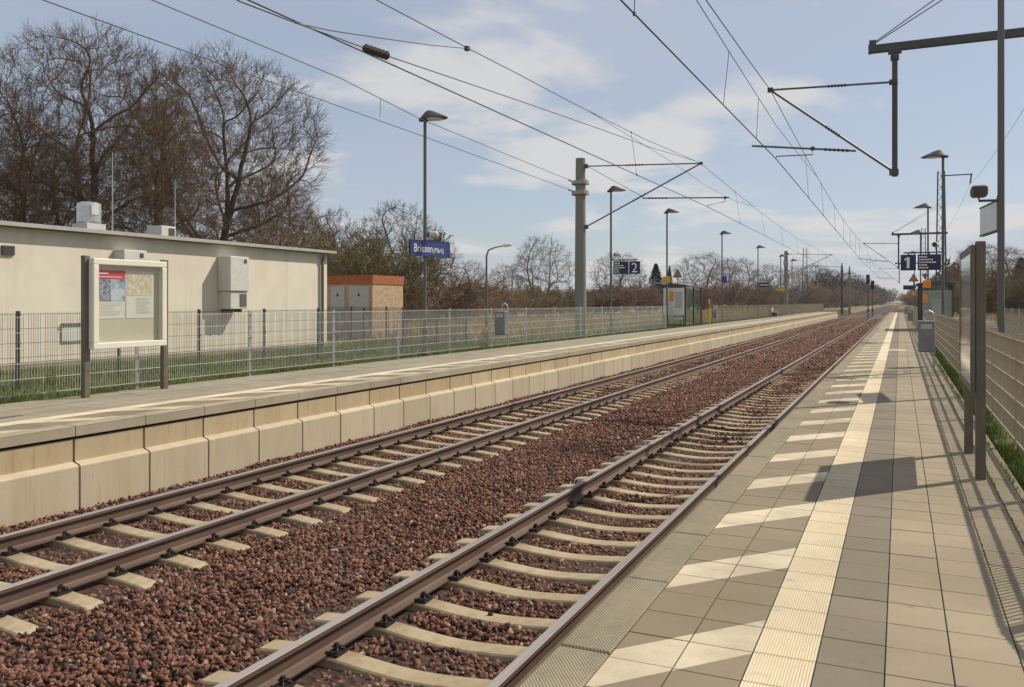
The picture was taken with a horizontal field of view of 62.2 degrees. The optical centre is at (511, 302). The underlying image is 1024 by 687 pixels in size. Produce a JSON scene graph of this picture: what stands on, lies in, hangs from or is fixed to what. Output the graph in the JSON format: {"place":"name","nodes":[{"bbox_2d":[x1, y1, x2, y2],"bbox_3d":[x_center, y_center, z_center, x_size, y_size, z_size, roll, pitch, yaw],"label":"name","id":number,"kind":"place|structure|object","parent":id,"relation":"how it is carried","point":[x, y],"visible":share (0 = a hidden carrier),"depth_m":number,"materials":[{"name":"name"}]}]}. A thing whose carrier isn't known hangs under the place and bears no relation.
{"place":"outdoors","nodes":[
{"label":"outdoors","id":0,"kind":"place"},
{"bbox_2d":[43,0,573,191],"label":"feeder wire","id":1,"kind":"object","parent":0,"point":[571,190],"visible":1,"depth_m":18.67,"materials":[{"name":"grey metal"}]},
{"bbox_2d":[0,312,836,447],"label":"platform","id":2,"kind":"structure","parent":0,"point":[28,422],"depth_m":14.82,"materials":[{"name":"concrete"}]},
{"bbox_2d":[81,255,167,397],"bbox_3d":[-6.330,0.500,14.052,0.215,2.480,1.672,0,0,25],"label":"notice board","id":3,"kind":"object","parent":2,"relation":"on","point":[124,303],"visible":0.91,"depth_m":13.89,"materials":[{"name":"paint"}]},
{"bbox_2d":[494,303,508,346],"bbox_3d":[-0.360,0.818,28.977,0.412,1.617,0.312,0,0,25],"label":"litter bin","id":4,"kind":"object","parent":2,"relation":"on","point":[501,322],"visible":0.96,"depth_m":28.87,"materials":[{"name":"grey metal"}]},
{"bbox_2d":[659,284,703,327],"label":"platform shelter","id":5,"kind":"object","parent":2,"relation":"on","point":[678,286],"visible":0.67,"depth_m":55.00,"materials":[{"name":"metal"}]},
{"bbox_2d":[0,305,897,686],"bbox_3d":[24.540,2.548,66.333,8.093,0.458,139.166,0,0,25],"label":"ballast","id":6,"kind":"structure","parent":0,"point":[446,516],"depth_m":8.84,"materials":[{"name":"gravel"}]},
{"bbox_2d":[0,610,37,635],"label":"concrete sleeper","id":7,"kind":"object","parent":6,"relation":"on","point":[10,625],"visible":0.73,"depth_m":6.66,"materials":[{"name":"concrete"}]},
{"bbox_2d":[0,581,104,610],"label":"concrete sleeper","id":8,"kind":"object","parent":6,"relation":"on","point":[66,597],"visible":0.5,"depth_m":7.24,"materials":[{"name":"concrete"}]},
{"bbox_2d":[0,546,155,589],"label":"concrete sleeper","id":9,"kind":"object","parent":6,"relation":"on","point":[119,576],"visible":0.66,"depth_m":8.11,"materials":[{"name":"concrete"}]},
{"bbox_2d":[43,531,208,569],"bbox_3d":[-4.178,2.576,8.766,2.600,0.284,0.290,0,0,25],"label":"concrete sleeper","id":10,"kind":"object","parent":6,"relation":"on","point":[170,557],"visible":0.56,"depth_m":8.73,"materials":[{"name":"concrete"}]},
{"bbox_2d":[89,518,249,553],"bbox_3d":[-3.934,2.574,9.312,2.600,0.284,0.290,0,0,24],"label":"concrete sleeper","id":11,"kind":"object","parent":6,"relation":"on","point":[115,527],"visible":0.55,"depth_m":9.32,"materials":[{"name":"concrete"}]},
{"bbox_2d":[135,506,288,537],"bbox_3d":[-3.670,2.579,9.861,2.600,0.284,0.290,0,0,25],"label":"concrete sleeper","id":12,"kind":"object","parent":6,"relation":"on","point":[257,529],"visible":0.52,"depth_m":9.82,"materials":[{"name":"concrete"}]},
{"bbox_2d":[174,496,322,524],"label":"concrete sleeper","id":13,"kind":"object","parent":6,"relation":"on","point":[289,516],"visible":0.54,"depth_m":10.09,"materials":[{"name":"concrete"}]},
{"bbox_2d":[200,670,303,686],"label":"concrete sleeper","id":14,"kind":"object","parent":6,"relation":"on","point":[215,678],"visible":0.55,"depth_m":5.68,"materials":[{"name":"concrete"}]},
{"bbox_2d":[210,486,350,513],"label":"concrete sleeper","id":15,"kind":"object","parent":6,"relation":"on","point":[321,504],"visible":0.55,"depth_m":10.89,"materials":[{"name":"concrete"}]},
{"bbox_2d":[242,478,379,502],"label":"concrete sleeper","id":16,"kind":"object","parent":6,"relation":"on","point":[350,494],"visible":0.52,"depth_m":11.46,"materials":[{"name":"concrete"}]},
{"bbox_2d":[271,470,402,492],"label":"concrete sleeper","id":17,"kind":"object","parent":6,"relation":"on","point":[375,486],"visible":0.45,"depth_m":11.94,"materials":[{"name":"concrete"}]},
{"bbox_2d":[298,463,424,484],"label":"concrete sleeper","id":18,"kind":"object","parent":6,"relation":"on","point":[396,478],"visible":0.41,"depth_m":12.55,"materials":[{"name":"concrete"}]},
{"bbox_2d":[258,639,498,686],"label":"concrete sleeper","id":19,"kind":"object","parent":6,"relation":"on","point":[340,657],"visible":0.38,"depth_m":5.90,"materials":[{"name":"concrete"}]},
{"bbox_2d":[320,457,444,476],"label":"concrete sleeper","id":20,"kind":"object","parent":6,"relation":"on","point":[337,462],"visible":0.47,"depth_m":13.14,"materials":[{"name":"concrete"}]},
{"bbox_2d":[345,451,462,468],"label":"concrete sleeper","id":21,"kind":"object","parent":6,"relation":"on","point":[359,455],"visible":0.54,"depth_m":13.71,"materials":[{"name":"concrete"}]},
{"bbox_2d":[309,612,527,662],"bbox_3d":[-0.408,2.576,6.357,2.600,0.284,0.290,0,0,25],"label":"concrete sleeper","id":22,"kind":"object","parent":6,"relation":"on","point":[387,626],"visible":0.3,"depth_m":6.42,"materials":[{"name":"concrete"}]},
{"bbox_2d":[367,445,482,461],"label":"concrete sleeper","id":23,"kind":"object","parent":6,"relation":"on","point":[458,456],"visible":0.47,"depth_m":14.23,"materials":[{"name":"concrete"}]},
{"bbox_2d":[384,440,498,455],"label":"concrete sleeper","id":24,"kind":"object","parent":6,"relation":"on","point":[474,450],"visible":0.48,"depth_m":14.72,"materials":[{"name":"concrete"}]},
{"bbox_2d":[0,306,887,611],"bbox_3d":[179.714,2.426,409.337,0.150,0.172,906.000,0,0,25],"label":"rail","id":25,"kind":"object","parent":6,"relation":"on","point":[24,592],"visible":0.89,"depth_m":9.74,"materials":[{"name":"metal"}]},
{"bbox_2d":[0,305,888,554],"bbox_3d":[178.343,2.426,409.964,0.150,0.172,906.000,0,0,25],"label":"rail","id":26,"kind":"object","parent":6,"relation":"on","point":[41,534],"visible":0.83,"depth_m":11.97,"materials":[{"name":"metal"}]},
{"bbox_2d":[352,591,557,632],"bbox_3d":[-0.163,2.582,6.903,2.600,0.284,0.290,0,0,24],"label":"concrete sleeper","id":27,"kind":"object","parent":6,"relation":"on","point":[424,601],"visible":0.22,"depth_m":6.98,"materials":[{"name":"concrete"}]},
{"bbox_2d":[390,570,589,607],"bbox_3d":[0.079,2.574,7.455,2.600,0.284,0.290,0,0,24],"label":"concrete sleeper","id":28,"kind":"object","parent":6,"relation":"on","point":[458,579],"visible":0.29,"depth_m":7.52,"materials":[{"name":"concrete"}]},
{"bbox_2d":[425,552,611,585],"bbox_3d":[0.338,2.578,8.016,2.600,0.284,0.290,0,0,24],"label":"concrete sleeper","id":29,"kind":"object","parent":6,"relation":"on","point":[490,561],"visible":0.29,"depth_m":8.06,"materials":[{"name":"concrete"}]},
{"bbox_2d":[453,536,630,566],"bbox_3d":[0.585,2.576,8.562,2.600,0.284,0.290,0,0,24],"label":"concrete sleeper","id":30,"kind":"object","parent":6,"relation":"on","point":[514,545],"visible":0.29,"depth_m":8.60,"materials":[{"name":"concrete"}]},
{"bbox_2d":[214,306,893,686],"bbox_3d":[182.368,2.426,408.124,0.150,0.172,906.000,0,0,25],"label":"rail","id":31,"kind":"object","parent":6,"relation":"on","point":[300,654],"visible":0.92,"depth_m":7.51,"materials":[{"name":"metal"}]},
{"bbox_2d":[480,523,640,550],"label":"concrete sleeper","id":32,"kind":"object","parent":6,"relation":"on","point":[537,531],"visible":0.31,"depth_m":9.16,"materials":[{"name":"concrete"}]},
{"bbox_2d":[501,511,661,535],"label":"concrete sleeper","id":33,"kind":"object","parent":6,"relation":"on","point":[555,519],"visible":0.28,"depth_m":9.71,"materials":[{"name":"concrete"}]},
{"bbox_2d":[521,500,668,522],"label":"concrete sleeper","id":34,"kind":"object","parent":6,"relation":"on","point":[573,507],"visible":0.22,"depth_m":10.27,"materials":[{"name":"concrete"}]},
{"bbox_2d":[540,490,680,510],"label":"concrete sleeper","id":35,"kind":"object","parent":6,"relation":"on","point":[590,497],"visible":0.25,"depth_m":10.83,"materials":[{"name":"concrete"}]},
{"bbox_2d":[557,481,691,500],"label":"concrete sleeper","id":36,"kind":"object","parent":6,"relation":"on","point":[605,487],"visible":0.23,"depth_m":11.39,"materials":[{"name":"concrete"}]},
{"bbox_2d":[575,474,700,490],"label":"concrete sleeper","id":37,"kind":"object","parent":6,"relation":"on","point":[617,479],"visible":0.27,"depth_m":11.94,"materials":[{"name":"concrete"}]},
{"bbox_2d":[587,466,709,483],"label":"concrete sleeper","id":38,"kind":"object","parent":6,"relation":"on","point":[630,471],"visible":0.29,"depth_m":12.44,"materials":[{"name":"concrete"}]},
{"bbox_2d":[600,459,718,475],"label":"concrete sleeper","id":39,"kind":"object","parent":6,"relation":"on","point":[641,463],"visible":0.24,"depth_m":12.99,"materials":[{"name":"concrete"}]},
{"bbox_2d":[612,453,725,467],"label":"concrete sleeper","id":40,"kind":"object","parent":6,"relation":"on","point":[652,457],"visible":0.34,"depth_m":13.55,"materials":[{"name":"concrete"}]},
{"bbox_2d":[486,309,892,686],"bbox_3d":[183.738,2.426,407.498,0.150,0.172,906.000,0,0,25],"label":"rail","id":41,"kind":"object","parent":6,"relation":"on","point":[521,668],"visible":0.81,"depth_m":7.49,"materials":[{"name":"metal"}]},
{"bbox_2d":[0,315,1023,666],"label":"verge","id":42,"kind":"structure","parent":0,"point":[1009,439],"depth_m":19.47,"materials":[{"name":"plant"}]},
{"bbox_2d":[0,306,467,389],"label":"fence","id":43,"kind":"object","parent":42,"relation":"on","point":[17,343],"visible":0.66,"depth_m":21.79,"materials":[{"name":"grey metal"}]},
{"bbox_2d":[0,306,666,396],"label":"fence","id":44,"kind":"object","parent":42,"relation":"on","point":[387,333],"visible":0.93,"depth_m":21.13,"materials":[{"name":"metal"}]},
{"bbox_2d":[419,110,447,354],"bbox_3d":[-2.370,-1.887,25.621,0.950,7.855,0.540,0,0,25],"label":"platform lamp","id":45,"kind":"object","parent":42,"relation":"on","point":[428,115],"visible":0.91,"depth_m":25.70,"materials":[{"name":"metal"}]},
{"bbox_2d":[409,239,449,257],"bbox_3d":[-2.518,-1.625,25.805,0.148,0.486,1.720,0,0,39],"label":"station name sign","id":46,"kind":"object","parent":45,"relation":"attached to","point":[428,248],"visible":1,"depth_m":25.73,"materials":[{"name":"metal"}]},
{"bbox_2d":[572,158,728,337],"bbox_3d":[5.875,-2.150,36.697,6.921,8.580,0.620,0,0,25],"label":"overhead line mast","id":47,"kind":"object","parent":42,"relation":"on","point":[580,183],"visible":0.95,"depth_m":37.76,"materials":[{"name":"concrete"}]},
{"bbox_2d":[152,0,573,181],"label":"feeder wire","id":48,"kind":"object","parent":47,"relation":"attached to","point":[570,180],"visible":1,"depth_m":20.90,"materials":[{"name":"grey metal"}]},
{"bbox_2d":[236,0,693,160],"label":"anchor wire","id":49,"kind":"object","parent":47,"relation":"attached to","point":[375,51],"visible":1,"depth_m":13.13,"materials":[{"name":"black metal"}]},
{"bbox_2d":[247,0,860,280],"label":"overhead line","id":50,"kind":"object","parent":47,"relation":"hanging from","point":[258,4],"visible":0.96,"depth_m":19.00,"materials":[{"name":"grey metal"}]},
{"bbox_2d":[663,288,683,326],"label":"timetable board","id":51,"kind":"object","parent":42,"relation":"on","point":[675,301],"visible":0.81,"depth_m":52.68,"materials":[{"name":"metal"}]},
{"bbox_2d":[713,304,823,322],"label":"fence","id":52,"kind":"object","parent":42,"relation":"on","point":[783,310],"visible":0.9,"depth_m":88.83,"materials":[{"name":"metal"}]},
{"bbox_2d":[921,150,947,315],"bbox_3d":[16.262,-1.913,32.685,0.950,7.905,0.540,0,0,25],"label":"platform lamp","id":53,"kind":"object","parent":42,"relation":"on","point":[937,154],"visible":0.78,"depth_m":32.53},
{"bbox_2d":[903,251,942,253],"bbox_3d":[15.895,-1.934,32.831,1.379,0.050,0.060,0,0,25],"label":"sign bracket","id":54,"kind":"object","parent":53,"relation":"attached to","point":[923,252],"visible":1,"depth_m":32.80,"materials":[{"name":"metal"}]},
{"bbox_2d":[918,253,940,269],"bbox_3d":[16.090,-1.585,32.739,0.810,0.677,0.096,0,0,25],"label":"platform sign","id":55,"kind":"object","parent":54,"relation":"hanging from","point":[928,261],"visible":1,"depth_m":32.70,"materials":[{"name":"metal"}]},
{"bbox_2d":[915,281,955,320],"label":"platform shelter","id":56,"kind":"object","parent":42,"relation":"on","point":[935,305],"visible":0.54,"depth_m":45.58,"materials":[{"name":"metal"}]},
{"bbox_2d":[908,305,1023,454],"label":"fence","id":57,"kind":"object","parent":42,"relation":"on","point":[1004,379],"visible":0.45,"depth_m":10.23,"materials":[{"name":"metal"}]},
{"bbox_2d":[997,0,1004,332],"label":"platform lamp","id":58,"kind":"object","parent":42,"relation":"on","point":[1001,195],"visible":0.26,"depth_m":13.82,"materials":[{"name":"metal"}]},
{"bbox_2d":[979,202,996,236],"bbox_3d":[8.194,-1.460,14.534,0.100,0.568,1.395,0,0,18],"label":"station sign","id":59,"kind":"object","parent":58,"relation":"attached to","point":[988,218],"visible":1,"depth_m":14.58,"materials":[{"name":"metal"}]},
{"bbox_2d":[0,309,1023,445],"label":"dry grass","id":60,"kind":"structure","parent":0,"point":[533,326],"depth_m":52.36,"materials":[{"name":"plant"}]},
{"bbox_2d":[0,0,1023,302],"label":"sky","id":61,"kind":"structure","parent":0,"point":[596,55],"materials":[{"name":"blue"}]},
{"bbox_2d":[327,303,1023,345],"bbox_3d":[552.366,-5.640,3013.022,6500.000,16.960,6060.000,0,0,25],"label":"ground","id":62,"kind":"structure","parent":0,"point":[854,309],"depth_m":206.60,"materials":[{"name":"plant"}]},
{"bbox_2d":[0,93,101,226],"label":"tree","id":63,"kind":"object","parent":62,"relation":"on","point":[51,206],"visible":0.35,"depth_m":51.66,"materials":[{"name":"brown plant"}]},
{"bbox_2d":[0,147,117,230],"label":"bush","id":64,"kind":"object","parent":62,"relation":"on","point":[52,193],"visible":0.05,"depth_m":62.82,"materials":[{"name":"brown plant"}]},
{"bbox_2d":[0,11,199,233],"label":"oak tree","id":65,"kind":"object","parent":62,"relation":"on","point":[86,110],"visible":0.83,"depth_m":50.96,"materials":[{"name":"brown plant"}]},
{"bbox_2d":[88,96,229,239],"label":"oak tree","id":66,"kind":"object","parent":62,"relation":"on","point":[187,211],"visible":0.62,"depth_m":53.15,"materials":[{"name":"brown plant"}]},
{"bbox_2d":[0,220,336,370],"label":"flat roofed building","id":67,"kind":"structure","parent":62,"relation":"on","point":[40,267],"depth_m":24.92,"materials":[{"name":"paint"}]},
{"bbox_2d":[72,202,105,229],"bbox_3d":[-11.749,-2.345,23.592,0.635,0.869,0.616,0,0,25],"label":"roof ventilator","id":68,"kind":"object","parent":67,"relation":"on","point":[88,215],"visible":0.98,"depth_m":23.34,"materials":[{"name":"paint"}]},
{"bbox_2d":[114,249,146,260],"bbox_3d":[-10.510,-1.274,23.385,0.422,0.328,0.766,0,0,25],"label":"wall air conditioner","id":69,"kind":"object","parent":67,"relation":"attached to","point":[124,254],"depth_m":23.14,"materials":[{"name":"paint"}]},
{"bbox_2d":[218,256,248,311],"bbox_3d":[-8.826,-0.571,26.913,0.552,1.756,0.838,0,0,25],"label":"wall air conditioner","id":70,"kind":"object","parent":67,"relation":"attached to","point":[233,280],"depth_m":26.62,"materials":[{"name":"paint"}]},
{"bbox_2d":[112,36,340,246],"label":"oak tree","id":71,"kind":"object","parent":62,"relation":"on","point":[230,207],"visible":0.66,"depth_m":62.27,"materials":[{"name":"brown plant"}]},
{"bbox_2d":[234,164,315,246],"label":"tree","id":72,"kind":"object","parent":62,"relation":"on","point":[275,200],"visible":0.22,"depth_m":88.48,"materials":[{"name":"brown plant"}]},
{"bbox_2d":[203,217,352,262],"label":"shrub","id":73,"kind":"object","parent":62,"relation":"on","point":[269,237],"visible":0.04,"depth_m":79.12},
{"bbox_2d":[282,207,374,260],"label":"bare tree","id":74,"kind":"object","parent":62,"relation":"on","point":[339,220],"visible":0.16,"depth_m":100.64,"materials":[{"name":"plant"}]},
{"bbox_2d":[297,228,416,289],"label":"shrub","id":75,"kind":"object","parent":62,"relation":"on","point":[368,263],"visible":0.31,"depth_m":59.72,"materials":[{"name":"plant"}]},
{"bbox_2d":[327,275,403,338],"bbox_3d":[-6.913,0.412,39.233,2.849,3.255,2.621,0,0,25],"label":"transformer station","id":76,"kind":"object","parent":62,"relation":"on","point":[373,291],"visible":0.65,"depth_m":38.12,"materials":[{"name":"brown"}]},
{"bbox_2d":[331,287,344,336],"bbox_3d":[-7.861,0.426,38.256,0.766,2.287,0.058,0,0,25],"label":"door","id":77,"kind":"structure","parent":76,"relation":"in","point":[337,293],"depth_m":38.24,"materials":[{"name":"metal"}]},
{"bbox_2d":[349,286,368,337],"bbox_3d":[-6.818,0.426,37.780,1.094,2.287,0.058,0,0,25],"label":"door","id":78,"kind":"structure","parent":76,"relation":"in","point":[358,295],"depth_m":37.76,"materials":[{"name":"metal"}]},
{"bbox_2d":[282,209,459,321],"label":"shrub","id":79,"kind":"object","parent":62,"relation":"on","point":[416,267],"visible":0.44,"depth_m":61.68,"materials":[{"name":"plant"}]},
{"bbox_2d":[351,199,444,284],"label":"bare tree","id":80,"kind":"object","parent":62,"relation":"on","point":[388,223],"visible":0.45,"depth_m":88.56,"materials":[{"name":"brown wood"}]},
{"bbox_2d":[343,264,465,322],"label":"shrub","id":81,"kind":"object","parent":62,"relation":"on","point":[409,300],"visible":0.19,"depth_m":62.71,"materials":[{"name":"plant"}]},
{"bbox_2d":[0,313,837,526],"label":"platform wall","id":82,"kind":"structure","parent":62,"relation":"on","point":[38,480],"depth_m":13.24,"materials":[{"name":"concrete"}]},
{"bbox_2d":[403,269,482,321],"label":"shrub","id":83,"kind":"object","parent":62,"relation":"on","point":[454,284],"visible":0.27,"depth_m":68.89,"materials":[{"name":"plant"}]},
{"bbox_2d":[407,275,500,320],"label":"shrub","id":84,"kind":"object","parent":62,"relation":"on","point":[472,296],"visible":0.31,"depth_m":71.14,"materials":[{"name":"plant"}]},
{"bbox_2d":[475,287,561,317],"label":"shrub","id":85,"kind":"object","parent":62,"relation":"on","point":[534,305],"visible":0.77,"depth_m":80.75,"materials":[{"name":"plant"}]},
{"bbox_2d":[488,283,567,316],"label":"shrub","id":86,"kind":"object","parent":62,"relation":"on","point":[556,303],"visible":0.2,"depth_m":93.61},
{"bbox_2d":[506,233,574,313],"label":"bare tree","id":87,"kind":"object","parent":62,"relation":"on","point":[519,278],"visible":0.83,"depth_m":103.64,"materials":[{"name":"brown wood"}]},
{"bbox_2d":[516,284,603,316],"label":"shrub","id":88,"kind":"object","parent":62,"relation":"on","point":[570,301],"visible":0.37,"depth_m":96.58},
{"bbox_2d":[555,284,637,313],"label":"shrub","id":89,"kind":"object","parent":62,"relation":"on","point":[597,300],"visible":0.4,"depth_m":118.13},
{"bbox_2d":[568,286,641,313],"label":"shrub","id":90,"kind":"object","parent":62,"relation":"on","point":[616,302],"visible":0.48,"depth_m":117.78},
{"bbox_2d":[587,253,648,311],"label":"bare tree","id":91,"kind":"object","parent":62,"relation":"on","point":[621,278],"visible":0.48,"depth_m":170.78,"materials":[{"name":"plant"}]},
{"bbox_2d":[596,274,664,313],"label":"shrub","id":92,"kind":"object","parent":62,"relation":"on","point":[645,297],"visible":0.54,"depth_m":123.44,"materials":[{"name":"plant"}]},
{"bbox_2d":[671,251,742,308],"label":"bare tree","id":93,"kind":"object","parent":62,"relation":"on","point":[687,269],"visible":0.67,"depth_m":218.01,"materials":[{"name":"brown wood"}]},
{"bbox_2d":[414,256,1005,307],"bbox_3d":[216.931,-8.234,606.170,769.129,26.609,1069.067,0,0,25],"label":"wood","id":94,"kind":"object","parent":62,"relation":"on","point":[829,283],"visible":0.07,"depth_m":423.94,"materials":[{"name":"plant"}]},
{"bbox_2d":[695,278,753,309],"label":"shrub","id":95,"kind":"object","parent":62,"relation":"on","point":[729,294],"visible":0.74,"depth_m":175.95,"materials":[{"name":"plant"}]},
{"bbox_2d":[703,257,766,308],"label":"bare tree","id":96,"kind":"object","parent":62,"relation":"on","point":[746,272],"visible":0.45,"depth_m":250.73,"materials":[{"name":"brown wood"}]},
{"bbox_2d":[712,276,782,310],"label":"shrub","id":97,"kind":"object","parent":62,"relation":"on","point":[762,298],"visible":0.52,"depth_m":190.27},
{"bbox_2d":[752,0,1023,176],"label":"overhead line mast","id":98,"kind":"object","parent":62,"relation":"on","point":[894,50],"visible":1,"depth_m":21.57,"materials":[{"name":"metal"}]},
{"bbox_2d":[620,0,885,286],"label":"overhead line","id":99,"kind":"object","parent":98,"relation":"hanging from","point":[646,26],"visible":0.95,"depth_m":18.16,"materials":[{"name":"grey metal"}]},
{"bbox_2d":[863,171,972,315],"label":"overhead line mast","id":100,"kind":"object","parent":62,"relation":"on","point":[937,233],"visible":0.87,"depth_m":79.34,"materials":[{"name":"metal"}]},
{"bbox_2d":[940,240,1023,313],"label":"bare tree","id":101,"kind":"object","parent":62,"relation":"on","point":[987,253],"visible":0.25,"depth_m":119.70,"materials":[{"name":"brown wood"}]},
{"bbox_2d":[945,281,1023,313],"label":"shrub","id":102,"kind":"object","parent":62,"relation":"on","point":[990,303],"visible":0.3,"depth_m":99.14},
{"bbox_2d":[947,268,1023,314],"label":"shrub","id":103,"kind":"object","parent":62,"relation":"on","point":[991,312],"visible":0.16,"depth_m":99.41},
{"bbox_2d":[986,264,1023,315],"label":"shrub","id":104,"kind":"object","parent":62,"relation":"on","point":[1017,291],"visible":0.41,"depth_m":97.05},
{"bbox_2d":[1005,308,1023,335],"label":"fence","id":105,"kind":"object","parent":62,"relation":"on","point":[1011,324],"visible":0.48,"depth_m":35.36,"materials":[{"name":"metal"}]},
{"bbox_2d":[519,312,1023,686],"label":"platform","id":106,"kind":"structure","parent":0,"point":[731,580],"depth_m":4.83,"materials":[{"name":"concrete"}]},
{"bbox_2d":[918,310,934,366],"bbox_3d":[9.643,0.891,19.751,0.368,1.442,0.278,0,0,25],"label":"litter bin","id":107,"kind":"object","parent":106,"relation":"on","point":[926,336],"visible":0.97,"depth_m":19.64,"materials":[{"name":"grey metal"}]},
{"bbox_2d":[959,241,985,479],"bbox_3d":[4.251,0.610,7.854,0.116,2.260,1.500,0,0,25],"label":"notice board","id":108,"kind":"object","parent":106,"relation":"on","point":[972,317],"visible":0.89,"depth_m":7.19,"materials":[{"name":"paint"}]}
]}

